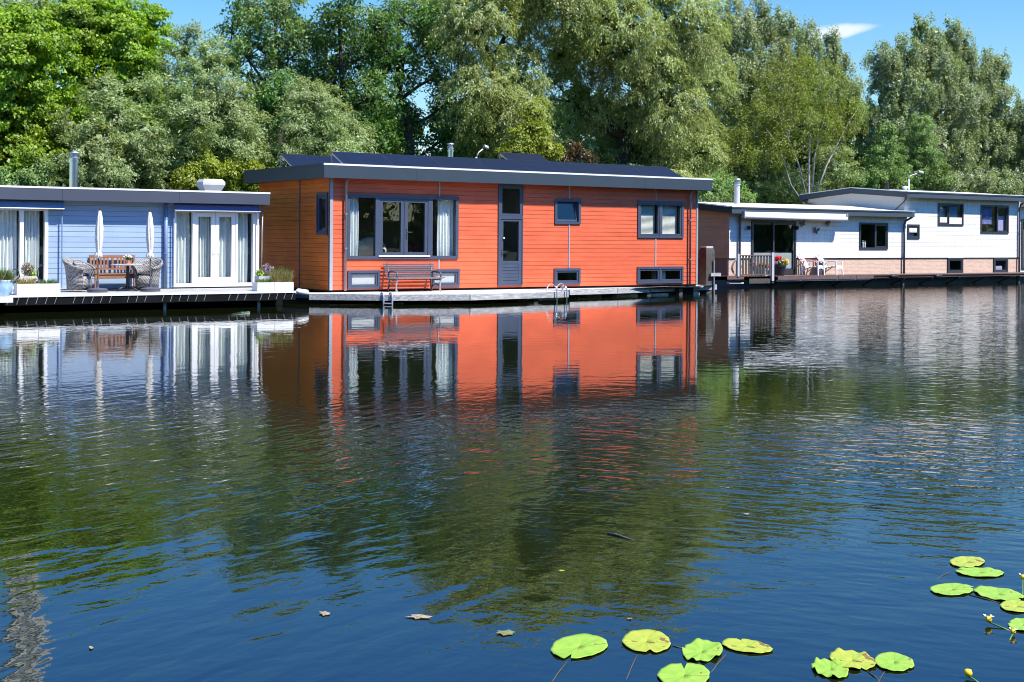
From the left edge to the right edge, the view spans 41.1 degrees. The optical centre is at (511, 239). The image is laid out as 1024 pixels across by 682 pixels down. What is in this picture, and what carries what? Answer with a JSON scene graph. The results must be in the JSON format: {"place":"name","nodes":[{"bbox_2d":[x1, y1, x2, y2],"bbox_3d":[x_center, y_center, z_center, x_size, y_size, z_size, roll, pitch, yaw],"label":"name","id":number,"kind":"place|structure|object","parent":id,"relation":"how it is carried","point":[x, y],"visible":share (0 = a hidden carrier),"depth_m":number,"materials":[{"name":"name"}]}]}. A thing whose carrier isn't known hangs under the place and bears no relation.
{"place":"outdoors","nodes":[
{"label":"outdoors","id":0,"kind":"place"},
{"bbox_2d":[397,240,422,251],"bbox_3d":[-3.199,0.748,43.909,1.023,1.550,0.918,0,0,-34],"label":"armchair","id":1,"kind":"object","parent":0,"point":[412,247],"visible":0.12,"depth_m":44.23,"materials":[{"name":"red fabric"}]},
{"bbox_2d":[0,282,1023,681],"bbox_3d":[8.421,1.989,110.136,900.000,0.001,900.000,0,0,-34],"label":"water","id":2,"kind":"structure","parent":0,"point":[220,494],"depth_m":10.70,"materials":[{"name":"blue liquid"}]},
{"bbox_2d":[0,151,295,310],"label":"houseboat","id":3,"kind":"object","parent":2,"relation":"on","point":[68,217],"visible":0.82,"depth_m":38.43,"materials":[{"name":"painted wood"},{"name":"glass"},{"name":"roofing felt"}]},
{"bbox_2d":[0,296,12,302],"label":"deck ledge","id":4,"kind":"object","parent":3,"relation":"attached to","point":[6,299],"visible":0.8,"depth_m":33.19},
{"bbox_2d":[0,267,17,295],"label":"flower pot","id":5,"kind":"object","parent":4,"relation":"on","point":[6,283],"visible":1,"depth_m":33.34,"materials":[{"name":"ceramic"}]},
{"bbox_2d":[0,210,16,283],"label":"curtain","id":6,"kind":"object","parent":3,"relation":"hanging from","point":[8,239],"visible":0.71,"depth_m":37.13,"materials":[{"name":"fabric"}]},
{"bbox_2d":[13,277,38,294],"bbox_3d":[-12.258,1.167,34.460,0.633,0.475,0.486,0,0,-34],"label":"planter box","id":7,"kind":"object","parent":3,"relation":"on","point":[27,287],"visible":1,"depth_m":34.31,"materials":[{"name":"concrete"}]},
{"bbox_2d":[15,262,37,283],"bbox_3d":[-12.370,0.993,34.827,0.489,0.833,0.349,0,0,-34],"label":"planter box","id":8,"kind":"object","parent":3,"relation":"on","point":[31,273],"visible":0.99,"depth_m":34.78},
{"bbox_2d":[23,211,39,275],"bbox_3d":[-13.194,0.211,37.454,0.472,2.152,0.127,0,0,-34],"label":"curtain","id":9,"kind":"object","parent":3,"relation":"hanging from","point":[31,235],"visible":0.68,"depth_m":37.47,"materials":[{"name":"fabric"}]},
{"bbox_2d":[37,278,59,294],"bbox_3d":[-11.827,1.199,34.745,0.572,0.417,0.417,0,0,-34],"label":"planter box","id":10,"kind":"object","parent":3,"relation":"on","point":[51,287],"visible":1,"depth_m":34.60,"materials":[{"name":"concrete"}]},
{"bbox_2d":[62,258,95,289],"bbox_3d":[-11.708,0.934,36.785,0.776,0.868,0.869,0,0,18],"label":"wicker armchair","id":11,"kind":"object","parent":3,"relation":"on","point":[79,274],"visible":0.98,"depth_m":36.51,"materials":[{"name":"wicker"}]},
{"bbox_2d":[87,209,107,292],"bbox_3d":[-11.072,0.299,36.500,0.540,2.242,0.540,0,0,-34],"label":"closed parasol","id":12,"kind":"object","parent":3,"relation":"on","point":[99,228],"visible":1,"depth_m":36.45,"materials":[{"name":"white fabric"}]},
{"bbox_2d":[89,255,140,289],"bbox_3d":[-11.093,0.937,38.171,1.289,0.975,0.600,0,0,-34],"label":"garden bench","id":13,"kind":"object","parent":3,"relation":"on","point":[112,275],"visible":0.6,"depth_m":38.19,"materials":[{"name":"brown wood"}]},
{"bbox_2d":[111,264,144,290],"bbox_3d":[-10.528,1.056,37.407,0.909,0.736,0.909,0,0,-34],"label":"round table","id":14,"kind":"object","parent":3,"relation":"on","point":[127,286],"visible":1,"depth_m":37.35,"materials":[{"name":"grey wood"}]},
{"bbox_2d":[124,255,132,263],"bbox_3d":[-10.497,0.551,37.312,0.244,0.271,0.266,0,0,-34],"label":"flower pot","id":15,"kind":"object","parent":14,"relation":"on","point":[127,258],"visible":1,"depth_m":37.26,"materials":[{"name":"ceramic"}]},
{"bbox_2d":[131,257,162,287],"bbox_3d":[-10.140,0.946,38.010,0.869,0.868,0.776,0,0,4],"label":"wicker armchair","id":16,"kind":"object","parent":3,"relation":"on","point":[142,275],"visible":0.9,"depth_m":37.82,"materials":[{"name":"wicker"}]},
{"bbox_2d":[140,210,160,291],"bbox_3d":[-9.871,0.314,37.300,0.540,2.227,0.540,0,0,-34],"label":"closed parasol","id":17,"kind":"object","parent":3,"relation":"on","point":[150,238],"visible":1,"depth_m":37.22,"materials":[{"name":"white fabric"}]},
{"bbox_2d":[176,212,189,282],"bbox_3d":[-9.664,0.236,39.806,0.546,2.152,0.128,0,0,-34],"label":"curtain","id":18,"kind":"object","parent":3,"relation":"hanging from","point":[182,243],"visible":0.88,"depth_m":39.85,"materials":[{"name":"fabric"}]},
{"bbox_2d":[198,217,209,276],"bbox_3d":[-9.077,0.240,40.195,0.353,2.152,0.126,0,0,-34],"label":"curtain","id":19,"kind":"object","parent":3,"relation":"hanging from","point":[203,246],"visible":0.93,"depth_m":40.19,"materials":[{"name":"fabric"}]},
{"bbox_2d":[219,217,229,276],"bbox_3d":[-8.584,0.244,40.525,0.462,2.152,0.123,0,0,-34],"label":"curtain","id":20,"kind":"object","parent":3,"relation":"hanging from","point":[224,246],"visible":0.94,"depth_m":40.55,"materials":[{"name":"fabric"}]},
{"bbox_2d":[237,213,247,282],"bbox_3d":[-8.105,0.247,40.840,0.424,2.152,0.121,0,0,-34],"label":"curtain","id":21,"kind":"object","parent":3,"relation":"hanging from","point":[242,247],"visible":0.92,"depth_m":40.87,"materials":[{"name":"fabric"}]},
{"bbox_2d":[252,278,273,290],"bbox_3d":[-6.911,1.255,38.007,0.536,0.374,0.410,0,0,-34],"label":"planter box","id":22,"kind":"object","parent":3,"relation":"on","point":[262,285],"visible":1,"depth_m":37.86,"materials":[{"name":"plastic"}]},
{"bbox_2d":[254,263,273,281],"bbox_3d":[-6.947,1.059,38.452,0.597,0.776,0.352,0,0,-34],"label":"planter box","id":23,"kind":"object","parent":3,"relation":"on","point":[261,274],"visible":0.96,"depth_m":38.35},
{"bbox_2d":[267,264,296,290],"bbox_3d":[-6.496,1.047,38.298,0.969,0.795,0.794,0,0,-34],"label":"planter box","id":24,"kind":"object","parent":3,"relation":"on","point":[282,281],"visible":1,"depth_m":38.18,"materials":[{"name":"concrete"}]},
{"bbox_2d":[296,289,308,295],"bbox_3d":[-5.972,1.508,38.884,0.407,0.204,0.170,0,0,-34],"label":"fender","id":25,"kind":"object","parent":3,"relation":"attached to","point":[302,292],"visible":0.95,"depth_m":38.81,"materials":[{"name":"white plastic"}]},
{"bbox_2d":[405,614,431,618],"bbox_3d":[-0.470,1.922,6.948,0.126,0.004,0.089,0,0,33],"label":"floating leaf","id":26,"kind":"object","parent":2,"relation":"on","point":[416,616],"visible":1,"depth_m":6.95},
{"bbox_2d":[243,143,712,301],"bbox_3d":[-0.888,-0.384,46.982,15.256,5.816,6.086,0,0,-34],"label":"houseboat","id":27,"kind":"object","parent":2,"relation":"on","point":[529,221],"visible":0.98,"depth_m":44.49,"materials":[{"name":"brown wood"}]},
{"bbox_2d":[316,193,328,234],"bbox_3d":[-5.694,-0.759,41.234,0.140,1.274,0.743,0,0,-34],"label":"window","id":28,"kind":"structure","parent":27,"relation":"in","point":[318,195],"depth_m":41.35,"materials":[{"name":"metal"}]},
{"bbox_2d":[350,198,358,255],"bbox_3d":[-4.851,-0.388,41.426,0.437,1.885,0.102,0,0,-34],"label":"curtain","id":29,"kind":"object","parent":27,"relation":"hanging from","point":[354,222],"visible":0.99,"depth_m":41.46,"materials":[{"name":"fabric"}]},
{"bbox_2d":[347,270,379,288],"bbox_3d":[-4.515,1.231,41.440,1.090,0.564,0.140,0,0,-34],"label":"window","id":30,"kind":"structure","parent":27,"relation":"in","point":[357,279],"depth_m":41.41,"materials":[{"name":"wood"}]},
{"bbox_2d":[358,236,386,255],"bbox_3d":[-4.431,0.714,42.427,1.023,1.600,0.918,0,0,-34],"label":"armchair","id":31,"kind":"object","parent":27,"relation":"on","point":[365,246],"visible":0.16,"depth_m":42.72,"materials":[{"name":"beige fabric"}]},
{"bbox_2d":[347,194,458,258],"bbox_3d":[-3.347,-0.362,42.184,3.921,1.955,0.186,0,0,-34],"label":"patio window","id":32,"kind":"structure","parent":27,"relation":"in","point":[427,201],"depth_m":42.16,"materials":[{"name":"glass"}]},
{"bbox_2d":[430,269,459,286],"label":"window","id":33,"kind":"structure","parent":27,"relation":"in","point":[452,276],"depth_m":43.08,"materials":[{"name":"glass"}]},
{"bbox_2d":[437,200,453,255],"bbox_3d":[-2.114,-0.369,43.248,0.606,1.885,0.101,0,0,-34],"label":"curtain","id":34,"kind":"object","parent":27,"relation":"hanging from","point":[445,224],"visible":1,"depth_m":43.25,"materials":[{"name":"fabric"}]},
{"bbox_2d":[500,219,521,283],"bbox_3d":[-0.039,0.407,44.369,0.843,2.102,0.145,0,0,-34],"label":"door","id":35,"kind":"structure","parent":27,"relation":"in","point":[510,271],"depth_m":44.41,"materials":[{"name":"wood"}]},
{"bbox_2d":[554,199,580,223],"bbox_3d":[1.817,-0.918,45.695,1.059,0.834,0.212,0,0,-34],"label":"window","id":36,"kind":"structure","parent":27,"relation":"in","point":[577,202],"depth_m":45.73,"materials":[{"name":"glass"}]},
{"bbox_2d":[554,268,580,284],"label":"window","id":37,"kind":"structure","parent":27,"relation":"in","point":[577,271],"depth_m":45.63,"materials":[{"name":"glass"}]},
{"bbox_2d":[637,200,683,237],"bbox_3d":[5.194,-0.689,47.904,2.074,1.298,0.140,0,0,-34],"label":"window","id":38,"kind":"structure","parent":27,"relation":"in","point":[659,204],"depth_m":47.83,"materials":[{"name":"wood"}]},
{"bbox_2d":[637,266,683,283],"bbox_3d":[5.178,1.257,47.902,2.089,0.585,0.140,0,0,-34],"label":"window","id":39,"kind":"structure","parent":27,"relation":"in","point":[658,270],"depth_m":47.84,"materials":[{"name":"glass"}]},
{"bbox_2d":[497,630,513,635],"bbox_3d":[-0.034,1.925,6.679,0.090,0.005,0.093,0,0,-34],"label":"floating leaf","id":40,"kind":"object","parent":2,"relation":"on","point":[507,632],"visible":1,"depth_m":6.67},
{"bbox_2d":[296,284,716,302],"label":"floating deck","id":41,"kind":"structure","parent":2,"relation":"on","point":[468,295],"depth_m":41.62,"materials":[{"name":"grey wood"}]},
{"bbox_2d":[380,292,392,304],"bbox_3d":[-3.638,2.063,39.554,0.401,1.083,0.187,0,0,2],"label":"boarding ladder","id":42,"kind":"object","parent":41,"relation":"attached to","point":[391,293],"visible":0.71,"depth_m":39.47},
{"bbox_2d":[383,263,444,291],"bbox_3d":[-3.009,1.185,41.919,1.793,0.885,0.744,0,0,-34],"label":"park bench","id":43,"kind":"object","parent":41,"relation":"on","point":[395,272],"visible":1,"depth_m":42.06,"materials":[{"name":"metal"}]},
{"bbox_2d":[546,283,566,301],"bbox_3d":[1.394,2.052,42.705,0.456,1.375,0.647,0,0,-34],"label":"swim ladder","id":44,"kind":"object","parent":41,"relation":"attached to","point":[556,289],"visible":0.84,"depth_m":42.60,"materials":[{"name":"metal"}]},
{"bbox_2d":[551,633,607,681],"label":"lily pad","id":45,"kind":"object","parent":2,"relation":"on","point":[576,646],"visible":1,"depth_m":6.46,"materials":[{"name":"plant"}]},
{"bbox_2d":[607,532,634,540],"bbox_3d":[0.710,1.929,8.864,0.018,0.018,0.249,0,0,-39],"label":"driftwood","id":46,"kind":"object","parent":2,"relation":"on","point":[616,534],"visible":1,"depth_m":8.87,"materials":[{"name":"brown wood"}]},
{"bbox_2d":[622,629,670,678],"bbox_3d":[0.630,1.932,6.346,0.233,0.018,0.797,0,0,4],"label":"lily pad","id":47,"kind":"object","parent":2,"relation":"on","point":[643,640],"visible":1,"depth_m":6.54,"materials":[{"name":"plant"}]},
{"bbox_2d":[657,663,709,681],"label":"lily pad","id":48,"kind":"object","parent":2,"relation":"on","point":[678,672],"visible":1,"depth_m":6.06,"materials":[{"name":"plant"}]},
{"bbox_2d":[670,638,722,661],"bbox_3d":[0.891,1.928,6.399,0.235,0.031,0.311,0,0,-14],"label":"lily pad","id":49,"kind":"object","parent":2,"relation":"on","point":[697,649],"visible":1,"depth_m":6.41,"materials":[{"name":"plant"}]},
{"bbox_2d":[698,246,720,292],"bbox_3d":[7.276,1.625,50.300,0.640,2.711,0.540,0,0,-34],"label":"mooring pile","id":50,"kind":"object","parent":2,"relation":"in","point":[707,274],"visible":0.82,"depth_m":50.11,"materials":[{"name":"brown wood"}]},
{"bbox_2d":[710,638,772,672],"bbox_3d":[1.068,1.935,6.310,0.246,0.018,0.573,0,0,16],"label":"lily pad","id":51,"kind":"object","parent":2,"relation":"on","point":[744,645],"visible":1,"depth_m":6.48,"materials":[{"name":"plant"}]},
{"bbox_2d":[811,657,848,677],"bbox_3d":[1.433,1.927,6.148,0.161,0.020,0.274,0,0,8],"label":"lily pad","id":52,"kind":"object","parent":2,"relation":"on","point":[827,668],"visible":1,"depth_m":6.15,"materials":[{"name":"plant"}]},
{"bbox_2d":[829,648,878,679],"bbox_3d":[1.555,1.934,6.208,0.209,0.028,0.430,0,0,10],"label":"lily pad","id":53,"kind":"object","parent":2,"relation":"on","point":[864,660],"visible":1,"depth_m":6.29,"materials":[{"name":"plant"}]},
{"bbox_2d":[698,178,1023,286],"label":"houseboat","id":54,"kind":"object","parent":2,"relation":"on","point":[966,245],"visible":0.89,"depth_m":62.26,"materials":[{"name":"white wood"}]},
{"bbox_2d":[736,253,773,280],"bbox_3d":[10.022,1.142,56.215,2.040,1.176,0.100,0,0,-34],"label":"deck railing","id":55,"kind":"object","parent":54,"relation":"attached to","point":[771,264],"visible":1,"depth_m":56.20,"materials":[{"name":"white wood"}]},
{"bbox_2d":[774,255,788,275],"bbox_3d":[11.330,1.106,57.442,0.692,0.861,0.630,0,0,5],"label":"flower pot","id":56,"kind":"object","parent":54,"relation":"on","point":[780,266],"visible":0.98,"depth_m":57.28,"materials":[{"name":"black plastic"}]},
{"bbox_2d":[797,253,824,274],"bbox_3d":[12.845,1.088,58.796,1.040,0.937,0.745,0,0,36],"label":"garden chair","id":57,"kind":"object","parent":54,"relation":"on","point":[806,265],"visible":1,"depth_m":58.74,"materials":[{"name":"white plastic"}]},
{"bbox_2d":[815,254,842,274],"bbox_3d":[13.787,1.095,59.424,1.040,0.937,0.745,0,0,36],"label":"garden chair","id":58,"kind":"object","parent":54,"relation":"on","point":[836,265],"visible":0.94,"depth_m":59.36,"materials":[{"name":"white plastic"}]},
{"bbox_2d":[859,222,887,248],"bbox_3d":[16.310,-0.140,61.690,1.875,1.206,0.135,0,0,-34],"label":"window","id":59,"kind":"structure","parent":54,"relation":"in","point":[885,225],"depth_m":61.74,"materials":[{"name":"grey glass"}]},
{"bbox_2d":[907,224,919,238],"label":"window","id":60,"kind":"structure","parent":54,"relation":"in","point":[917,226],"depth_m":63.18,"materials":[{"name":"grey glass"}]},
{"bbox_2d":[940,206,944,216],"bbox_3d":[20.243,-1.169,64.436,0.602,0.857,0.010,0,0,-34],"label":"roller blind","id":61,"kind":"object","parent":54,"relation":"attached to","point":[942,211],"visible":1,"depth_m":64.49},
{"bbox_2d":[937,203,963,225],"bbox_3d":[20.734,-1.166,64.634,1.839,1.057,0.135,0,0,-34],"label":"window","id":62,"kind":"structure","parent":54,"relation":"in","point":[947,205],"depth_m":64.49,"materials":[{"name":"grey glass"}]},
{"bbox_2d":[949,205,956,217],"bbox_3d":[20.920,-1.164,64.887,0.750,0.897,0.010,0,0,-34],"label":"roller blind","id":63,"kind":"object","parent":54,"relation":"attached to","point":[953,211],"visible":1,"depth_m":64.93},
{"bbox_2d":[947,258,962,272],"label":"window","id":64,"kind":"structure","parent":54,"relation":"in","point":[948,259],"depth_m":64.76,"materials":[{"name":"grey glass"}]},
{"bbox_2d":[982,206,991,223],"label":"roller blind","id":65,"kind":"object","parent":54,"relation":"attached to","point":[986,215],"visible":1,"depth_m":66.30,"materials":[{"name":"blue fabric"}]},
{"bbox_2d":[980,205,1008,233],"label":"window","id":66,"kind":"structure","parent":54,"relation":"in","point":[1006,207],"depth_m":66.55,"materials":[{"name":"grey glass"}]},
{"bbox_2d":[993,258,1007,271],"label":"window","id":67,"kind":"structure","parent":54,"relation":"in","point":[994,259],"depth_m":66.68,"materials":[{"name":"grey glass"}]},
{"bbox_2d":[998,216,1003,230],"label":"roller blind","id":68,"kind":"object","parent":54,"relation":"attached to","point":[1000,223],"visible":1,"depth_m":66.93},
{"bbox_2d":[874,652,913,681],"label":"lily pad","id":69,"kind":"object","parent":2,"relation":"on","point":[892,661],"visible":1,"depth_m":6.25,"materials":[{"name":"plant"}]},
{"bbox_2d":[930,583,998,602],"bbox_3d":[2.458,1.945,7.481,0.275,0.018,0.421,0,0,-9],"label":"lily pad","id":70,"kind":"object","parent":2,"relation":"on","point":[951,589],"visible":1,"depth_m":7.56,"materials":[{"name":"plant"}]},
{"bbox_2d":[950,556,984,566],"bbox_3d":[2.737,1.942,8.222,0.312,0.008,0.191,0,0,-60],"label":"lily pad","id":71,"kind":"object","parent":2,"relation":"on","point":[965,561],"visible":1,"depth_m":8.23,"materials":[{"name":"plant"}]},
{"bbox_2d":[937,567,1003,578],"bbox_3d":[2.629,1.945,7.947,0.481,0.021,0.223,0,0,-10],"label":"lily pad","id":72,"kind":"object","parent":2,"relation":"on","point":[978,572],"visible":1,"depth_m":7.97,"materials":[{"name":"plant"}]},
{"bbox_2d":[964,669,977,681],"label":"lily bud","id":73,"kind":"object","parent":2,"relation":"on","point":[968,673],"visible":1,"depth_m":6.03,"materials":[{"name":"yellow plant"}]},
{"bbox_2d":[983,614,1008,629],"bbox_3d":[2.431,1.925,6.848,0.056,0.058,0.154,0,0,-34],"label":"lily bud","id":74,"kind":"object","parent":2,"relation":"on","point":[988,619],"visible":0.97,"depth_m":6.87,"materials":[{"name":"yellow plant"}]},
{"bbox_2d":[973,585,1023,600],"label":"lily pad","id":75,"kind":"object","parent":2,"relation":"on","point":[996,593],"visible":1,"depth_m":7.48,"materials":[{"name":"plant"}]},
{"bbox_2d":[1000,600,1023,611],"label":"lily pad","id":76,"kind":"object","parent":2,"relation":"on","point":[1015,606],"visible":1,"depth_m":7.23,"materials":[{"name":"plant"}]},
{"bbox_2d":[1008,627,1016,639],"bbox_3d":[2.450,1.933,6.675,0.044,0.044,0.115,0,0,20],"label":"lily bud","id":77,"kind":"object","parent":2,"relation":"on","point":[1012,631],"visible":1,"depth_m":6.70,"materials":[{"name":"yellow plant"}]},
{"bbox_2d":[1008,618,1023,629],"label":"lily pad","id":78,"kind":"object","parent":2,"relation":"on","point":[1017,623],"visible":0.96,"depth_m":6.89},
{"bbox_2d":[1020,202,1023,271],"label":"houseboat","id":79,"kind":"object","parent":2,"relation":"on","point":[1022,243],"visible":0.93,"depth_m":67.90,"materials":[{"name":"white wood"}]},
{"bbox_2d":[1021,219,1023,268],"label":"window","id":80,"kind":"structure","parent":79,"relation":"in","point":[1022,220],"depth_m":67.90,"materials":[{"name":"glass"}]},
{"bbox_2d":[1,0,1023,187],"label":"sky","id":81,"kind":"structure","parent":0,"point":[999,24],"materials":[{"name":"blue"}]},
{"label":"bank","id":82,"kind":"structure","parent":0,"visible":0},
{"bbox_2d":[0,156,58,186],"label":"shrub","id":83,"kind":"object","parent":82,"relation":"on","point":[40,175],"visible":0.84,"depth_m":44.19,"materials":[{"name":"green plant"}]},
{"bbox_2d":[0,0,88,26],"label":"ash tree","id":84,"kind":"object","parent":82,"relation":"on","point":[34,6],"visible":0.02,"depth_m":51.51,"materials":[{"name":"green plant"}]},
{"bbox_2d":[0,2,106,178],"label":"maple tree","id":85,"kind":"object","parent":82,"relation":"on","point":[31,91],"visible":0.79,"depth_m":45.67,"materials":[{"name":"green plant"}]},
{"bbox_2d":[24,0,176,187],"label":"maple tree","id":86,"kind":"object","parent":82,"relation":"on","point":[123,40],"visible":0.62,"depth_m":49.32,"materials":[{"name":"green plant"}]},
{"bbox_2d":[45,67,181,189],"bbox_3d":[-13.258,-2.291,46.353,3.436,7.392,5.372,0,0,33],"label":"white willow","id":87,"kind":"object","parent":82,"relation":"on","point":[111,149],"visible":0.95,"depth_m":46.02,"materials":[{"name":"plant"}]},
{"bbox_2d":[145,19,276,189],"bbox_3d":[-10.548,-3.253,48.947,5.586,9.349,4.233,0,0,-34],"label":"white willow","id":88,"kind":"object","parent":82,"relation":"on","point":[198,116],"visible":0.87,"depth_m":48.42,"materials":[{"name":"plant"}]},
{"bbox_2d":[166,145,279,191],"bbox_3d":[-10.079,-0.929,48.160,4.207,4.690,1.897,0,0,-34],"label":"shrub","id":89,"kind":"object","parent":82,"relation":"on","point":[208,168],"visible":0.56,"depth_m":47.63,"materials":[{"name":"green plant"}]},
{"bbox_2d":[204,0,336,167],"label":"ash tree","id":90,"kind":"object","parent":82,"relation":"on","point":[275,58],"visible":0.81,"depth_m":55.32,"materials":[{"name":"green plant"}]},
{"bbox_2d":[253,74,379,166],"bbox_3d":[-7.114,-2.340,50.889,3.662,7.574,5.043,0,0,24],"label":"white willow","id":91,"kind":"object","parent":82,"relation":"on","point":[325,135],"visible":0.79,"depth_m":50.13,"materials":[{"name":"plant"}]},
{"bbox_2d":[240,0,410,154],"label":"ash tree","id":92,"kind":"object","parent":82,"relation":"on","point":[341,62],"visible":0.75,"depth_m":56.70,"materials":[{"name":"green plant"}]},
{"bbox_2d":[354,0,469,156],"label":"ash tree","id":93,"kind":"object","parent":82,"relation":"on","point":[406,115],"visible":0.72,"depth_m":58.81,"materials":[{"name":"green plant"}]},
{"bbox_2d":[475,145,488,157],"bbox_3d":[-1.278,-1.261,56.182,0.636,5.264,0.198,0,0,-34],"label":"street lamp","id":94,"kind":"object","parent":82,"relation":"on","point":[485,147],"visible":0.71,"depth_m":56.21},
{"bbox_2d":[384,0,579,161],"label":"willow tree","id":95,"kind":"object","parent":82,"relation":"on","point":[499,95],"visible":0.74,"depth_m":58.09,"materials":[{"name":"green plant"}]},
{"bbox_2d":[0,89,1022,204],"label":"woods","id":96,"kind":"object","parent":82,"relation":"on","point":[434,119],"visible":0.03,"depth_m":85.53,"materials":[{"name":"green plant"}]},
{"bbox_2d":[493,99,565,160],"bbox_3d":[0.677,-2.156,56.232,3.393,7.313,1.963,0,0,-34],"label":"lime tree","id":97,"kind":"object","parent":82,"relation":"on","point":[531,137],"visible":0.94,"depth_m":55.97,"materials":[{"name":"green plant"}]},
{"bbox_2d":[558,139,598,162],"bbox_3d":[2.785,-1.354,58.005,2.126,5.741,1.133,0,0,-34],"label":"copper beech","id":98,"kind":"object","parent":82,"relation":"on","point":[575,148],"visible":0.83,"depth_m":57.76,"materials":[{"name":"brown plant"}]},
{"bbox_2d":[512,0,743,201],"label":"willow tree","id":99,"kind":"object","parent":82,"relation":"on","point":[610,35],"visible":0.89,"depth_m":63.37,"materials":[{"name":"green plant"}]},
{"bbox_2d":[698,168,757,202],"bbox_3d":[9.824,-0.874,63.630,3.889,4.858,2.102,0,0,-34],"label":"shrub","id":100,"kind":"object","parent":82,"relation":"on","point":[719,192],"visible":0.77,"depth_m":63.01,"materials":[{"name":"green plant"}]},
{"bbox_2d":[698,124,865,204],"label":"white willow","id":101,"kind":"object","parent":82,"relation":"on","point":[766,186],"visible":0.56,"depth_m":75.16,"materials":[{"name":"plant"}]},
{"bbox_2d":[699,0,866,203],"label":"silver poplar","id":102,"kind":"object","parent":82,"relation":"on","point":[781,37],"visible":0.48,"depth_m":77.39,"materials":[{"name":"green plant"}]},
{"bbox_2d":[713,44,874,204],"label":"birch tree","id":103,"kind":"object","parent":82,"relation":"on","point":[795,95],"visible":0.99,"depth_m":72.38,"materials":[{"name":"green plant"}]},
{"bbox_2d":[849,120,912,189],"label":"alder tree","id":104,"kind":"object","parent":82,"relation":"on","point":[889,157],"visible":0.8,"depth_m":77.97,"materials":[{"name":"green plant"}]},
{"bbox_2d":[908,170,923,189],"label":"street lamp","id":105,"kind":"object","parent":82,"relation":"on","point":[920,172],"visible":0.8,"depth_m":77.56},
{"bbox_2d":[898,114,956,190],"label":"alder tree","id":106,"kind":"object","parent":82,"relation":"on","point":[928,159],"visible":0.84,"depth_m":80.44,"materials":[{"name":"green plant"}]},
{"bbox_2d":[854,11,1023,190],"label":"poplar tree","id":107,"kind":"object","parent":82,"relation":"on","point":[916,73],"visible":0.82,"depth_m":86.72,"materials":[{"name":"green plant"}]},
{"bbox_2d":[940,163,1023,194],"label":"shrub","id":108,"kind":"object","parent":82,"relation":"on","point":[992,183],"visible":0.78,"depth_m":83.12,"materials":[{"name":"green plant"}]},
{"bbox_2d":[995,97,1023,201],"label":"poplar tree","id":109,"kind":"object","parent":82,"relation":"on","point":[1020,162],"visible":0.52,"depth_m":89.62,"materials":[{"name":"green plant"}]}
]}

